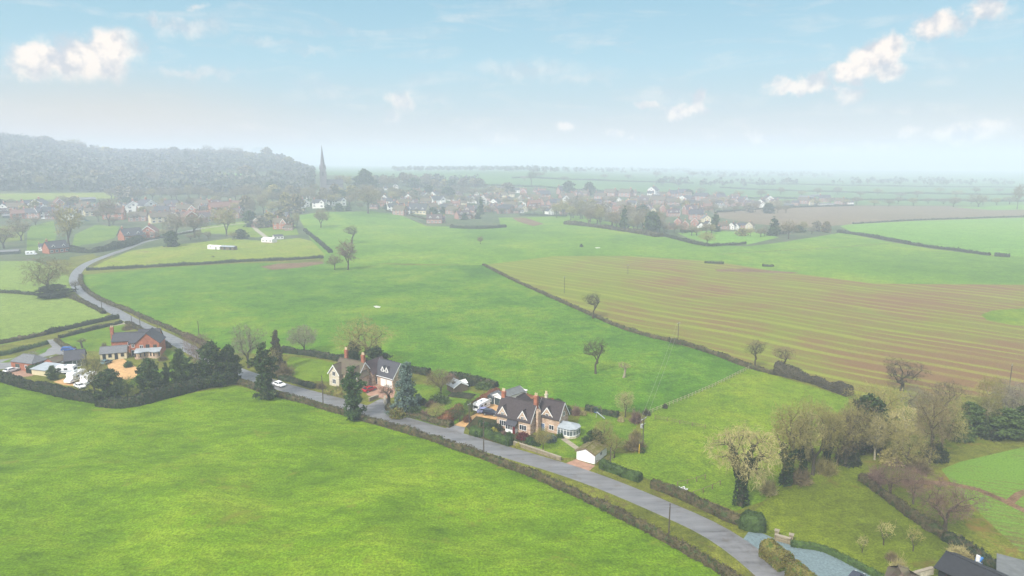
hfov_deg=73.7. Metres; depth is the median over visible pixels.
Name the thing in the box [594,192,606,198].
brown roofed house
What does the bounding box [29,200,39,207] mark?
evergreen tree
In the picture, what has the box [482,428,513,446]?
hedge
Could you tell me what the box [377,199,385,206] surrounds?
red brick house
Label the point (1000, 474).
crop field
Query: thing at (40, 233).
garden lawn
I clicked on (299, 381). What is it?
hedge
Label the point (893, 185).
hedge
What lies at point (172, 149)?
evergreen tree
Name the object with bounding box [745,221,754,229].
stone gabled house
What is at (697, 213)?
brick house
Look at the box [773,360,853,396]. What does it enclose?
hedge
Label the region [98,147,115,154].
evergreen tree
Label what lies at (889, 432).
bushy tree
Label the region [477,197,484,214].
conifer
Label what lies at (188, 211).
red brick gabled house
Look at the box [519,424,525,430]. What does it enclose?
window
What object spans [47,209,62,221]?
bare tree
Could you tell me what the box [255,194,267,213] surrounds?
bare tree
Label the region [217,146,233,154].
bare tree
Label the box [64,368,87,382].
motorhome
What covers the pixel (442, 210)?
conifer
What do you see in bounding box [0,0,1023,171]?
sky
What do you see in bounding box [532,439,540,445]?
shrub
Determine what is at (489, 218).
village ground
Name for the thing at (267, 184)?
evergreen tree
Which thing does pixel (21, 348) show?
hedge
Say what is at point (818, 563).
driveway
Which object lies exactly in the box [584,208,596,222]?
bare tree
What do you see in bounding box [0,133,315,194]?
hill wood
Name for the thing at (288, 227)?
brown roofed house
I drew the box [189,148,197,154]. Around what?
bare tree
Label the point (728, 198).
brown roofed house
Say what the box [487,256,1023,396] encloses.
stubble field
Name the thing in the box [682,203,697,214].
pink brick gabled house
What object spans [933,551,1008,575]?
black barn
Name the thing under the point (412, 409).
shrub
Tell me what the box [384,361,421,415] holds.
cedar tree
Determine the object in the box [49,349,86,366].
slate barn
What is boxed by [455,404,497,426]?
driveway
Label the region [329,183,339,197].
evergreen tree
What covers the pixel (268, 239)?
white annex
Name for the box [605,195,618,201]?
bare tree
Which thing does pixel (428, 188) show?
evergreen tree
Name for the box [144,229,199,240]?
hedge
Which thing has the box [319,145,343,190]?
church
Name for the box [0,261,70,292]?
field
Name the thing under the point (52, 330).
hedge
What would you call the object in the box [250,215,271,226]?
pink brick gabled house
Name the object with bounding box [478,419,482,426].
clipped shrub
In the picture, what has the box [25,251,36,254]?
parked van
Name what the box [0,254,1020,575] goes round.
verge
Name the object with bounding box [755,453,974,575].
mossy lawn
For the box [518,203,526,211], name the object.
cream gabled house
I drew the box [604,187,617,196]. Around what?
brown roofed house
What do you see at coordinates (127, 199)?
evergreen tree
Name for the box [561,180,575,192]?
evergreen tree
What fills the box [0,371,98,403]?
hedge
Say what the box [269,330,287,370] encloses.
conifer
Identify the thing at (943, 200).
bare tree
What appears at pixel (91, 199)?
long shed
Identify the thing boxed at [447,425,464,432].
driveway
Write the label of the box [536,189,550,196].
brick house
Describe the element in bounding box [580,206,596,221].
bare tree
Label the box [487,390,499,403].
garden shed
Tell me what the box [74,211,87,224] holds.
bare tree
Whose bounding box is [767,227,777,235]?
evergreen tree
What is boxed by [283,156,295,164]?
evergreen tree
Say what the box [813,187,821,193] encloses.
bare tree
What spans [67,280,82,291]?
oak tree
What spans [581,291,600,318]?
oak tree
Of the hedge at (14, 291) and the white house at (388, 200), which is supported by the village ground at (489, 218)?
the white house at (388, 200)
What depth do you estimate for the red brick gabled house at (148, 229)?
647.31 m
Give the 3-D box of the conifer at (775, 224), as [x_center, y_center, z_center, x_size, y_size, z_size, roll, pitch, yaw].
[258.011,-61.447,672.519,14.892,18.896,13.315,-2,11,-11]
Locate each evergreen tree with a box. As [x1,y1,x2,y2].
[7,135,26,139]
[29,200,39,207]
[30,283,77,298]
[36,136,56,142]
[44,365,60,379]
[63,196,82,204]
[85,367,133,401]
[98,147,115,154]
[113,185,125,199]
[121,197,135,203]
[122,186,137,200]
[131,358,162,391]
[137,206,147,211]
[162,230,179,246]
[164,147,180,153]
[168,347,193,382]
[189,340,233,387]
[218,343,244,383]
[233,229,249,238]
[237,195,254,215]
[241,210,256,226]
[251,147,263,153]
[253,215,267,227]
[260,147,271,155]
[263,211,275,225]
[264,181,273,195]
[266,184,280,194]
[270,188,281,200]
[273,210,285,218]
[279,192,290,212]
[280,217,295,228]
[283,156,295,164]
[286,193,306,214]
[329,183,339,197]
[334,203,343,210]
[338,190,347,196]
[342,341,364,359]
[344,206,351,210]
[359,345,392,360]
[376,187,384,199]
[398,189,405,196]
[406,188,418,195]
[407,177,421,187]
[421,185,435,193]
[428,179,440,187]
[428,207,437,213]
[439,179,447,187]
[440,186,454,196]
[446,179,457,186]
[457,178,470,188]
[469,178,487,187]
[499,182,516,191]
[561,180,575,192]
[581,181,595,194]
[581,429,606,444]
[636,204,650,211]
[642,211,661,231]
[734,228,748,235]
[743,204,755,212]
[761,203,774,213]
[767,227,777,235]
[779,225,790,233]
[793,225,805,232]
[811,221,821,231]
[820,221,831,232]
[845,392,891,454]
[950,401,995,436]
[989,406,1023,440]
[1010,405,1023,436]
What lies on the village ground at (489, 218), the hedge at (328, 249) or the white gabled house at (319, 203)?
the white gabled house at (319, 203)
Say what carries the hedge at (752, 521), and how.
on the verge
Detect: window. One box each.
[499,419,505,425]
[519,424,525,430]
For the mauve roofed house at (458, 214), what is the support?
on the village ground at (489, 218)
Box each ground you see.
[0,170,980,264]
[213,165,1023,186]
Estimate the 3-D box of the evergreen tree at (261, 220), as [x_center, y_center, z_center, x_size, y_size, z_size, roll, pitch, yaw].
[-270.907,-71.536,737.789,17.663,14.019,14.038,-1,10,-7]
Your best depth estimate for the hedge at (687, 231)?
693.24 m
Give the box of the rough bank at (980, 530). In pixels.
[832,396,1023,559]
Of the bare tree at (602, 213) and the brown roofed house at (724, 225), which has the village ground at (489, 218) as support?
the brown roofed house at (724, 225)
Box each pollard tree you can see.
[619,362,630,377]
[861,413,890,459]
[886,403,929,448]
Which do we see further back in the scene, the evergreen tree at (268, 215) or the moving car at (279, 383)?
the evergreen tree at (268, 215)
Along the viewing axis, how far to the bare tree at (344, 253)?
445.86 m
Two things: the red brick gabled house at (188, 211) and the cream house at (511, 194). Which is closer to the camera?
the red brick gabled house at (188, 211)
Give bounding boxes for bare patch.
[261,261,323,269]
[513,218,542,225]
[715,268,799,273]
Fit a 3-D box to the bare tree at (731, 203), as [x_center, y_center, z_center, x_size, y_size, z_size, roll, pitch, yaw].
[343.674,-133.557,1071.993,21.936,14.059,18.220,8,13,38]
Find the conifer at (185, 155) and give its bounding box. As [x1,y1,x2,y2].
[183,149,188,158]
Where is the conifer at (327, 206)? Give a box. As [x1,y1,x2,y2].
[322,204,332,210]
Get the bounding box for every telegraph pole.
[483,420,483,450]
[668,503,670,533]
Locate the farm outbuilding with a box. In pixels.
[99,344,128,360]
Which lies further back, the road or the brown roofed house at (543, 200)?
the brown roofed house at (543, 200)
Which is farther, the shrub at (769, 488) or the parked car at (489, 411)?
the parked car at (489, 411)
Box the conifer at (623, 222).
[618,205,629,227]
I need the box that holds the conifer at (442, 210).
[439,206,445,212]
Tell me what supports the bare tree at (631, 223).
on the pasture at (380, 237)
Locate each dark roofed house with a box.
[41,239,69,253]
[117,226,143,240]
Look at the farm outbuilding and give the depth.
246.30 m
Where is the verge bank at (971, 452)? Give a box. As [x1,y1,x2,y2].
[913,438,1023,479]
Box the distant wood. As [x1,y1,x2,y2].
[374,164,1014,186]
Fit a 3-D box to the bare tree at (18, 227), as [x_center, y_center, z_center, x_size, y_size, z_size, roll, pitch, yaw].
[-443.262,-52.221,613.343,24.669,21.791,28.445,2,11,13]
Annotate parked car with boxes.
[3,367,19,371]
[61,346,75,351]
[73,382,85,388]
[100,359,112,364]
[362,386,376,392]
[477,407,491,413]
[482,408,495,416]
[848,570,865,575]
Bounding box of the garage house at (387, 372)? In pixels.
[375,358,408,388]
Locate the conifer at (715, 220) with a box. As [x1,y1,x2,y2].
[710,212,721,231]
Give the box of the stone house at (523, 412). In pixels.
[495,388,580,438]
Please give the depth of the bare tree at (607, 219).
765.31 m
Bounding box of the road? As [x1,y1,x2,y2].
[69,228,784,575]
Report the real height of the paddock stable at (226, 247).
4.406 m
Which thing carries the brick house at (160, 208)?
on the village ground at (489, 218)
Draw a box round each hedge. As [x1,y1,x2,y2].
[0,289,49,296]
[0,331,46,343]
[0,340,48,355]
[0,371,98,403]
[26,361,43,373]
[45,314,119,334]
[53,337,76,348]
[58,320,122,337]
[68,235,143,252]
[69,295,105,313]
[77,273,206,344]
[86,254,323,270]
[94,370,238,408]
[124,321,171,347]
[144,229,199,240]
[236,379,744,575]
[277,374,316,388]
[282,345,343,360]
[303,228,332,252]
[323,388,360,398]
[384,402,453,427]
[386,210,426,219]
[407,365,431,375]
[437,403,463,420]
[449,371,498,387]
[450,224,506,228]
[469,425,484,437]
[470,183,640,192]
[470,387,500,408]
[482,263,669,341]
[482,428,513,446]
[512,176,693,183]
[519,213,566,216]
[525,393,553,399]
[563,220,663,236]
[584,404,619,417]
[598,458,642,482]
[650,478,740,525]
[659,232,710,245]
[669,338,773,374]
[680,227,705,232]
[704,261,723,263]
[711,241,746,245]
[716,204,853,211]
[719,186,1014,194]
[738,509,766,532]
[746,182,1023,187]
[748,196,1023,201]
[758,538,794,571]
[762,264,773,266]
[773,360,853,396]
[784,559,816,575]
[790,539,884,575]
[836,229,910,243]
[852,215,1023,223]
[857,472,947,538]
[910,242,990,255]
[940,530,996,569]
[994,252,1009,256]
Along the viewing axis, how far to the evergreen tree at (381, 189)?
1027.98 m
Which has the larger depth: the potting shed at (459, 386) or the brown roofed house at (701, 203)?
the brown roofed house at (701, 203)
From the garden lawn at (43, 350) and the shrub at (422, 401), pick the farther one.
the garden lawn at (43, 350)
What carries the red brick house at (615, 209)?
on the village ground at (489, 218)
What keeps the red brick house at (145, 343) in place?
on the verge
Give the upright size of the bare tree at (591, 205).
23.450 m
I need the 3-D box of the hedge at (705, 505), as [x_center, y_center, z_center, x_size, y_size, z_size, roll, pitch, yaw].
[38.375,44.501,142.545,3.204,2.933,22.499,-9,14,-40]
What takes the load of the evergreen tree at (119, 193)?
on the village ground at (489, 218)
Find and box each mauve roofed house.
[0,208,8,214]
[44,210,52,218]
[167,202,180,209]
[211,198,220,201]
[369,203,378,208]
[426,213,442,222]
[454,208,471,218]
[528,202,537,208]
[638,195,648,203]
[666,207,679,216]
[729,194,738,199]
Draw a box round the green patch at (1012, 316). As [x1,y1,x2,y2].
[982,308,1023,325]
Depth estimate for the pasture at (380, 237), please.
554.40 m
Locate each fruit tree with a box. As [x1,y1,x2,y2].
[76,338,85,347]
[427,402,446,415]
[856,536,868,551]
[876,519,898,544]
[906,525,925,551]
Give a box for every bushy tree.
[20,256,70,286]
[71,348,106,390]
[114,375,143,395]
[230,320,266,367]
[255,348,280,368]
[445,402,474,421]
[465,396,476,411]
[589,419,618,445]
[606,433,626,457]
[817,412,863,465]
[834,397,881,447]
[843,378,910,422]
[862,405,913,456]
[883,428,940,467]
[916,401,970,445]
[947,394,975,419]
[968,395,1004,419]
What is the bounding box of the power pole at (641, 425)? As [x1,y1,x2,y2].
[640,417,646,447]
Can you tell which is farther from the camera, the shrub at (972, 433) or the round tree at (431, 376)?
the round tree at (431, 376)
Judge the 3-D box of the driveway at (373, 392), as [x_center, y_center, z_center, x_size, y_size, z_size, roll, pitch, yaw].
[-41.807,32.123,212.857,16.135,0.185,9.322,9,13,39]
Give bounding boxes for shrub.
[121,323,133,330]
[123,360,132,367]
[158,354,166,360]
[272,361,297,378]
[316,381,326,388]
[388,407,408,419]
[406,405,421,415]
[416,398,427,405]
[423,398,435,407]
[428,391,449,405]
[462,415,471,422]
[467,378,476,386]
[475,381,491,390]
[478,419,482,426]
[488,422,502,430]
[506,431,512,437]
[515,431,528,440]
[525,437,534,444]
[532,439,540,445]
[544,434,556,443]
[556,433,564,438]
[570,404,581,415]
[617,415,624,421]
[622,435,647,453]
[627,428,642,439]
[628,409,643,424]
[641,408,650,415]
[757,475,778,497]
[789,464,814,487]
[796,442,822,461]
[808,452,843,476]
[834,446,862,468]
[863,463,886,485]
[877,448,904,467]
[883,549,898,561]
[887,552,911,569]
[901,453,936,475]
[918,441,950,463]
[941,414,977,443]
[941,542,974,559]
[976,419,1002,442]
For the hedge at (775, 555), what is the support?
on the verge
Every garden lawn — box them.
[0,224,23,242]
[1,347,48,362]
[27,221,55,250]
[60,324,124,350]
[72,225,119,245]
[130,349,194,387]
[285,356,334,381]
[401,384,480,424]
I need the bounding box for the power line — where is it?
[641,324,678,417]
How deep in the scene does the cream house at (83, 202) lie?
875.07 m
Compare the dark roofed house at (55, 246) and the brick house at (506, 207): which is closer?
the dark roofed house at (55, 246)
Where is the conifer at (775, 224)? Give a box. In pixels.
[769,216,780,233]
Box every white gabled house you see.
[27,197,50,207]
[124,198,137,212]
[137,197,158,207]
[301,197,309,207]
[312,197,327,208]
[333,195,346,205]
[431,194,445,204]
[467,194,474,202]
[475,194,486,203]
[490,198,501,204]
[545,207,553,214]
[647,185,659,193]
[729,221,736,229]
[762,194,773,201]
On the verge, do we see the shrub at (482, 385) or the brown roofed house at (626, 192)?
the shrub at (482, 385)
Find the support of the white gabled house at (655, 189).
on the village ground at (489, 218)
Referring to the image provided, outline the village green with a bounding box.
[198,221,298,236]
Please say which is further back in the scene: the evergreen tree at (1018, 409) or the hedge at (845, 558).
the evergreen tree at (1018, 409)
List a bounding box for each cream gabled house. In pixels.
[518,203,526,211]
[701,213,710,221]
[809,197,819,204]
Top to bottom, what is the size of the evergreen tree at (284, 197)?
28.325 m
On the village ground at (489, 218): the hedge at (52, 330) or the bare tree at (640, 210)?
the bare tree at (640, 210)
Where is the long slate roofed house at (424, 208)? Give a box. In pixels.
[408,201,429,214]
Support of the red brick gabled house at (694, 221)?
on the village ground at (489, 218)
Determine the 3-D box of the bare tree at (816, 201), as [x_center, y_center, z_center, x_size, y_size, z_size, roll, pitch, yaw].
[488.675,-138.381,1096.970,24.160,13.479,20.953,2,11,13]
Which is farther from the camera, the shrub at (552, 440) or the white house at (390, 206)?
the white house at (390, 206)
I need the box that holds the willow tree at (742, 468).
[701,419,788,507]
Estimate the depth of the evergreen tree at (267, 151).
1798.63 m
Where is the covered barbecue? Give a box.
[975,555,983,563]
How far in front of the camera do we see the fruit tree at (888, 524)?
125.99 m
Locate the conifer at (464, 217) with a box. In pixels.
[460,212,467,219]
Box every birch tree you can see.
[159,209,188,232]
[180,331,209,374]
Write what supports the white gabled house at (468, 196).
on the village ground at (489, 218)
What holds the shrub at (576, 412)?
on the verge
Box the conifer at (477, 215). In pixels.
[474,212,481,218]
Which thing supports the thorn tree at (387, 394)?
on the verge
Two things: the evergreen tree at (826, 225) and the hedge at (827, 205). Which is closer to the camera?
the evergreen tree at (826, 225)
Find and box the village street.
[207,223,267,236]
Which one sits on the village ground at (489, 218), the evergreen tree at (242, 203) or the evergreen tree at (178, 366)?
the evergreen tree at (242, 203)
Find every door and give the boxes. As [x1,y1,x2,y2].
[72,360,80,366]
[381,378,385,385]
[386,379,391,387]
[494,397,499,404]
[577,451,593,463]
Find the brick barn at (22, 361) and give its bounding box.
[9,353,64,370]
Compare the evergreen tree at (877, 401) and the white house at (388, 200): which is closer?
the evergreen tree at (877, 401)
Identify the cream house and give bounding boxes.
[78,199,90,203]
[83,206,99,215]
[147,211,167,223]
[500,190,508,196]
[508,192,514,196]
[628,197,639,203]
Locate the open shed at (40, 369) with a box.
[30,362,60,375]
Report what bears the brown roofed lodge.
on the verge
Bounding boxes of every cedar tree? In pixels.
[349,168,377,192]
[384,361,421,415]
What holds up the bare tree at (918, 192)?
on the pasture at (711, 189)
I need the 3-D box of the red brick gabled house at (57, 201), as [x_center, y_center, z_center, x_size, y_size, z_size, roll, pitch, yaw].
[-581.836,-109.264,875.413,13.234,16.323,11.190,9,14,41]
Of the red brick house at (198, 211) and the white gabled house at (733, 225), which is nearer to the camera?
the white gabled house at (733, 225)
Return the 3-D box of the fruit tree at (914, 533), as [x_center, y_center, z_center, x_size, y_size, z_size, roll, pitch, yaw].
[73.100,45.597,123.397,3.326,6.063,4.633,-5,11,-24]
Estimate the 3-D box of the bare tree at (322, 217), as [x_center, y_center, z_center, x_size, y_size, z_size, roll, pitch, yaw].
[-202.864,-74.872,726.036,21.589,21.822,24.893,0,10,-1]
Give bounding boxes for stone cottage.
[327,347,383,389]
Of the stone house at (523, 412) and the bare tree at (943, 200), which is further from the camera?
the bare tree at (943, 200)
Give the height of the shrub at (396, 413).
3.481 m
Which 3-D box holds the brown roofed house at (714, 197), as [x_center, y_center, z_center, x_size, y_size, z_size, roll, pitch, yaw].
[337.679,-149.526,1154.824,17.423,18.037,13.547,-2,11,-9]
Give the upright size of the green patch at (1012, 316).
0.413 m
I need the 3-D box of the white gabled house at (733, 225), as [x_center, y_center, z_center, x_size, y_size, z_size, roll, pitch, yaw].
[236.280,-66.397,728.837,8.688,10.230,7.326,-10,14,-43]
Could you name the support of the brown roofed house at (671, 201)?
on the village ground at (489, 218)
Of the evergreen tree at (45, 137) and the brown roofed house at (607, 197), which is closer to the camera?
the brown roofed house at (607, 197)
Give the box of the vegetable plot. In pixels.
[448,392,476,398]
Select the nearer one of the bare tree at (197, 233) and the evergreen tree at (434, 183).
the bare tree at (197, 233)
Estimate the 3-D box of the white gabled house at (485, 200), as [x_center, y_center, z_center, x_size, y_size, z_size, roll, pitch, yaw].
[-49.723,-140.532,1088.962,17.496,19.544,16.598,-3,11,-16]
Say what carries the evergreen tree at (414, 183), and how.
on the village ground at (489, 218)
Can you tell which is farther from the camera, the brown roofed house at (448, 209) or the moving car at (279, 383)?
the brown roofed house at (448, 209)
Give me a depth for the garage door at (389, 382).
215.64 m
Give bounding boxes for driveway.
[0,339,63,368]
[11,370,32,376]
[54,378,79,385]
[107,359,137,379]
[365,384,394,398]
[367,399,386,410]
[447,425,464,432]
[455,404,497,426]
[567,459,594,470]
[743,532,869,575]
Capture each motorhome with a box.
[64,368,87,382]
[80,371,95,384]
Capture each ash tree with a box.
[615,390,634,416]
[763,389,813,486]
[785,405,827,475]
[815,396,849,465]
[912,386,961,463]
[971,373,1009,419]
[990,376,1023,410]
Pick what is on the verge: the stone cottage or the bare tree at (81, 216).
the stone cottage
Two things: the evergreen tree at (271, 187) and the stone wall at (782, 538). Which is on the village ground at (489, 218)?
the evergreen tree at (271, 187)
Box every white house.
[34,204,54,217]
[38,242,42,250]
[60,209,73,219]
[63,203,76,212]
[327,198,334,205]
[382,196,391,203]
[387,201,397,210]
[627,198,636,204]
[738,195,747,199]
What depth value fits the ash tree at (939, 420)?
158.45 m
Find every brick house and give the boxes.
[9,207,27,218]
[22,206,42,218]
[101,206,126,219]
[109,325,165,358]
[154,204,169,211]
[164,198,178,205]
[195,208,210,212]
[207,198,232,210]
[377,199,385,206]
[465,204,476,211]
[496,204,508,213]
[501,202,513,213]
[527,198,540,206]
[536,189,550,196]
[547,198,559,205]
[556,184,564,194]
[611,205,618,212]
[668,189,678,196]
[677,187,688,195]
[684,194,694,199]
[688,207,703,219]
[694,191,709,200]
[702,202,712,209]
[738,222,746,227]
[791,199,799,204]
[819,193,830,201]
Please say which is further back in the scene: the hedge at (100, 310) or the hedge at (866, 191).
the hedge at (866, 191)
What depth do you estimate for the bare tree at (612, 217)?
764.41 m
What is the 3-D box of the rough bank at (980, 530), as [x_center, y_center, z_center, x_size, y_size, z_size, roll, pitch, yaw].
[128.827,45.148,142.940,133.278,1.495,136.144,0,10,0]
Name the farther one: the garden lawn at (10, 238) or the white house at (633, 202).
the white house at (633, 202)
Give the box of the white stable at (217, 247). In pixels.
[207,245,221,249]
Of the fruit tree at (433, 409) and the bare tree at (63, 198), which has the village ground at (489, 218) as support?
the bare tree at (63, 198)
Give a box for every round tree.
[286,324,317,349]
[425,369,457,392]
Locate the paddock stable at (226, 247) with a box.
[220,245,236,249]
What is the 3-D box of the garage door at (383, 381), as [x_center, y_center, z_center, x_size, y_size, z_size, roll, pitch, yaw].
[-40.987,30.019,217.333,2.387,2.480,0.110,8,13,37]
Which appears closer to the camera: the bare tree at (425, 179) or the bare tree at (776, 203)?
the bare tree at (776, 203)
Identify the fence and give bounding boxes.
[90,244,146,266]
[651,366,749,411]
[677,474,705,486]
[693,480,720,492]
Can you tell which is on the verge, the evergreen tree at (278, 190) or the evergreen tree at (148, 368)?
the evergreen tree at (148, 368)
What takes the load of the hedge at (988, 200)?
on the pasture at (711, 189)
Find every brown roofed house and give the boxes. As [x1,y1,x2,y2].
[6,201,27,209]
[74,202,89,211]
[127,209,147,221]
[143,204,153,210]
[193,198,207,204]
[211,208,227,218]
[284,223,292,230]
[392,204,408,214]
[395,197,411,205]
[420,196,431,202]
[428,200,438,208]
[445,204,459,214]
[498,196,508,203]
[505,200,516,207]
[529,193,540,198]
[540,196,550,204]
[558,191,575,200]
[581,190,589,196]
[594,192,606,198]
[601,195,613,203]
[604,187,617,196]
[616,200,628,206]
[618,188,633,196]
[650,195,666,204]
[666,196,679,205]
[700,199,710,206]
[706,195,717,199]
[718,195,730,202]
[718,221,728,228]
[797,196,810,203]
[834,197,845,203]
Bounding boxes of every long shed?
[0,249,20,254]
[2,214,9,217]
[79,197,95,202]
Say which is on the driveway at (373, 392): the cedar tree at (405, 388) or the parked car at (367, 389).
the parked car at (367, 389)
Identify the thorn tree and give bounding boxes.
[378,385,393,402]
[869,457,915,492]
[899,464,936,503]
[904,471,994,529]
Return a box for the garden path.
[561,438,577,448]
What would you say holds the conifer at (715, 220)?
on the paddock at (728, 237)
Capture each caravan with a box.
[56,364,77,373]
[473,398,489,410]
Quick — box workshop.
[493,385,525,404]
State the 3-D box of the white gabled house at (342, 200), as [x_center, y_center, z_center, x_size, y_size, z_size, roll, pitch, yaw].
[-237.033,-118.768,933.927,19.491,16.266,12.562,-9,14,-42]
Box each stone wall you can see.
[368,394,378,401]
[513,441,561,460]
[774,533,790,543]
[912,566,934,575]
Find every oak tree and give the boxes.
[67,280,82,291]
[328,311,398,354]
[341,224,357,243]
[526,170,536,184]
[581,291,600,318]
[582,337,607,373]
[743,338,768,364]
[772,344,796,362]
[791,392,846,474]
[818,403,877,460]
[884,355,933,390]
[896,380,946,425]
[928,379,972,409]
[993,383,1023,410]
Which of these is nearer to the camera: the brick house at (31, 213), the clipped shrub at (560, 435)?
the clipped shrub at (560, 435)
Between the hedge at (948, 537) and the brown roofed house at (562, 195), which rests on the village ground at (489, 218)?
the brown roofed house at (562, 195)
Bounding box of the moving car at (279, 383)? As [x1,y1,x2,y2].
[273,380,285,387]
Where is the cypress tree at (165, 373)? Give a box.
[161,362,169,383]
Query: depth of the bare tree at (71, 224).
550.20 m
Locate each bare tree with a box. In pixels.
[0,226,17,248]
[1,218,31,240]
[8,214,22,226]
[31,216,40,224]
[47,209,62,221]
[53,204,84,244]
[55,195,68,202]
[65,138,80,143]
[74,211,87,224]
[75,140,86,147]
[88,144,99,150]
[92,209,102,220]
[97,195,125,225]
[103,188,115,197]
[106,216,120,224]
[150,148,163,152]
[176,211,212,237]
[184,196,193,203]
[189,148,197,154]
[194,230,203,236]
[200,145,215,150]
[207,204,238,235]
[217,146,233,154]
[228,146,243,155]
[228,202,238,207]
[228,231,237,236]
[243,151,255,156]
[245,198,259,210]
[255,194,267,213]
[262,190,273,200]
[266,200,278,210]
[312,209,330,227]
[323,194,338,204]
[324,254,345,269]
[335,238,358,269]
[342,176,352,185]
[342,195,354,204]
[352,184,384,212]
[362,185,375,193]
[377,174,388,186]
[385,186,398,193]
[386,191,398,200]
[389,177,398,184]
[399,172,412,186]
[421,174,430,186]
[550,203,563,217]
[556,199,570,214]
[565,204,577,219]
[569,195,582,215]
[574,207,583,218]
[576,199,588,218]
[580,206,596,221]
[582,202,595,211]
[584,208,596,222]
[589,211,602,223]
[593,205,604,224]
[600,211,620,224]
[601,201,611,207]
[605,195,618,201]
[607,212,619,225]
[610,215,620,226]
[618,203,637,215]
[627,218,638,227]
[628,210,644,226]
[633,214,642,227]
[637,207,648,225]
[654,210,669,221]
[659,215,665,230]
[669,222,678,232]
[678,221,687,230]
[685,224,696,235]
[697,230,716,245]
[701,223,711,231]
[720,205,729,212]
[727,199,735,206]
[755,189,766,196]
[756,228,767,236]
[773,199,783,205]
[776,187,784,194]
[779,219,800,238]
[797,222,808,230]
[809,198,822,204]
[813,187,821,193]
[823,197,839,201]
[832,187,841,193]
[851,197,863,203]
[882,199,896,205]
[912,190,923,196]
[919,198,934,202]
[938,198,948,203]
[949,197,960,206]
[963,194,990,206]
[991,197,1000,204]
[1002,197,1014,203]
[1011,183,1023,208]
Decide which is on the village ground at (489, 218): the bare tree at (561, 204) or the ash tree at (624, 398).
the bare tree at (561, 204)
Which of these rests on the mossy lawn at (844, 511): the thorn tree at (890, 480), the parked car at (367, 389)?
the thorn tree at (890, 480)
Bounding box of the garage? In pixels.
[575,439,607,463]
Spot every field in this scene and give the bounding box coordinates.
[0,193,113,199]
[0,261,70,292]
[0,293,106,344]
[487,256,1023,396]
[711,206,1023,227]
[841,218,1023,256]
[941,447,1023,553]
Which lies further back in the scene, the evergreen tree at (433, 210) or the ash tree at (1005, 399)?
the evergreen tree at (433, 210)
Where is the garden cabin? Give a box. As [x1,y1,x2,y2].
[996,553,1023,575]
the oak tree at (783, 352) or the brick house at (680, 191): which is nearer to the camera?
the oak tree at (783, 352)
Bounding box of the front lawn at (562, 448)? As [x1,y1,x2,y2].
[530,413,636,457]
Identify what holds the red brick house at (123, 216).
on the village ground at (489, 218)
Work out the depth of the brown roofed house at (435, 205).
938.49 m
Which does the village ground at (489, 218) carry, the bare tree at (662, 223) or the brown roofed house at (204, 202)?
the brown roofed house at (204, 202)
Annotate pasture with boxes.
[0,382,720,575]
[83,261,746,412]
[298,211,1023,284]
[467,178,1023,205]
[957,205,1023,209]
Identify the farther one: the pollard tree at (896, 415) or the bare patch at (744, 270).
the bare patch at (744, 270)
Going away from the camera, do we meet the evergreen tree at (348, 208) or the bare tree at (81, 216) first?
the bare tree at (81, 216)
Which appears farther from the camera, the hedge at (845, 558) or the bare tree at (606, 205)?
the bare tree at (606, 205)
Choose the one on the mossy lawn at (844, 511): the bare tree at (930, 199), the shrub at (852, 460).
the shrub at (852, 460)
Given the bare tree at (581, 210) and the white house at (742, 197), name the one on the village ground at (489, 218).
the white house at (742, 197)
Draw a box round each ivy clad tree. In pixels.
[245,341,279,399]
[340,365,367,420]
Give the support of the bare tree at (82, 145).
on the ground at (845, 176)
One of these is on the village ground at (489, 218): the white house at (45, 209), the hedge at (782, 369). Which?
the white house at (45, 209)
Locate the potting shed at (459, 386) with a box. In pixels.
[447,378,468,391]
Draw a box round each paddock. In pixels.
[94,238,324,267]
[609,368,848,510]
[678,231,777,244]
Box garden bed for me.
[466,412,556,444]
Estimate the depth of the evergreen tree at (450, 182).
1300.01 m
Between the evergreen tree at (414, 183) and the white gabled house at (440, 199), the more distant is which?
the evergreen tree at (414, 183)
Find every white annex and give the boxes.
[261,237,276,242]
[272,234,283,238]
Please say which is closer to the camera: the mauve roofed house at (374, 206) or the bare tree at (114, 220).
the bare tree at (114, 220)
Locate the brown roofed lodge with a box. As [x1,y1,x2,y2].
[885,565,919,575]
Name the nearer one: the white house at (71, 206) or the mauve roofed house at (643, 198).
the white house at (71, 206)
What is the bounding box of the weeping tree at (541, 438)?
[533,427,553,449]
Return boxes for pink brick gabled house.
[172,209,184,221]
[194,211,211,222]
[227,206,242,217]
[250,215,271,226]
[464,205,475,211]
[482,193,493,201]
[483,204,491,211]
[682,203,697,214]
[734,197,746,205]
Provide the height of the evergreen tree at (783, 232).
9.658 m
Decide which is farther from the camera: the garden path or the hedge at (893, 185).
the hedge at (893, 185)
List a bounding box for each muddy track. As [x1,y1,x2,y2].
[901,480,1023,512]
[1004,489,1023,504]
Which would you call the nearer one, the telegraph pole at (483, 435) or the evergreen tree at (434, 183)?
the telegraph pole at (483, 435)
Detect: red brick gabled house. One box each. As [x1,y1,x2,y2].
[53,197,64,206]
[142,222,158,237]
[176,202,199,211]
[180,208,197,223]
[272,215,289,228]
[471,211,478,218]
[659,204,665,211]
[674,217,681,225]
[690,216,698,226]
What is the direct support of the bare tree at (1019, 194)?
on the pasture at (1012, 207)
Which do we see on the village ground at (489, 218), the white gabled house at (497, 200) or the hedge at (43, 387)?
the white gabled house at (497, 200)
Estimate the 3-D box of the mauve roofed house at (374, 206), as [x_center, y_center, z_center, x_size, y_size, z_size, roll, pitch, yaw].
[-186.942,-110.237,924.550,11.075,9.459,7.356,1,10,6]

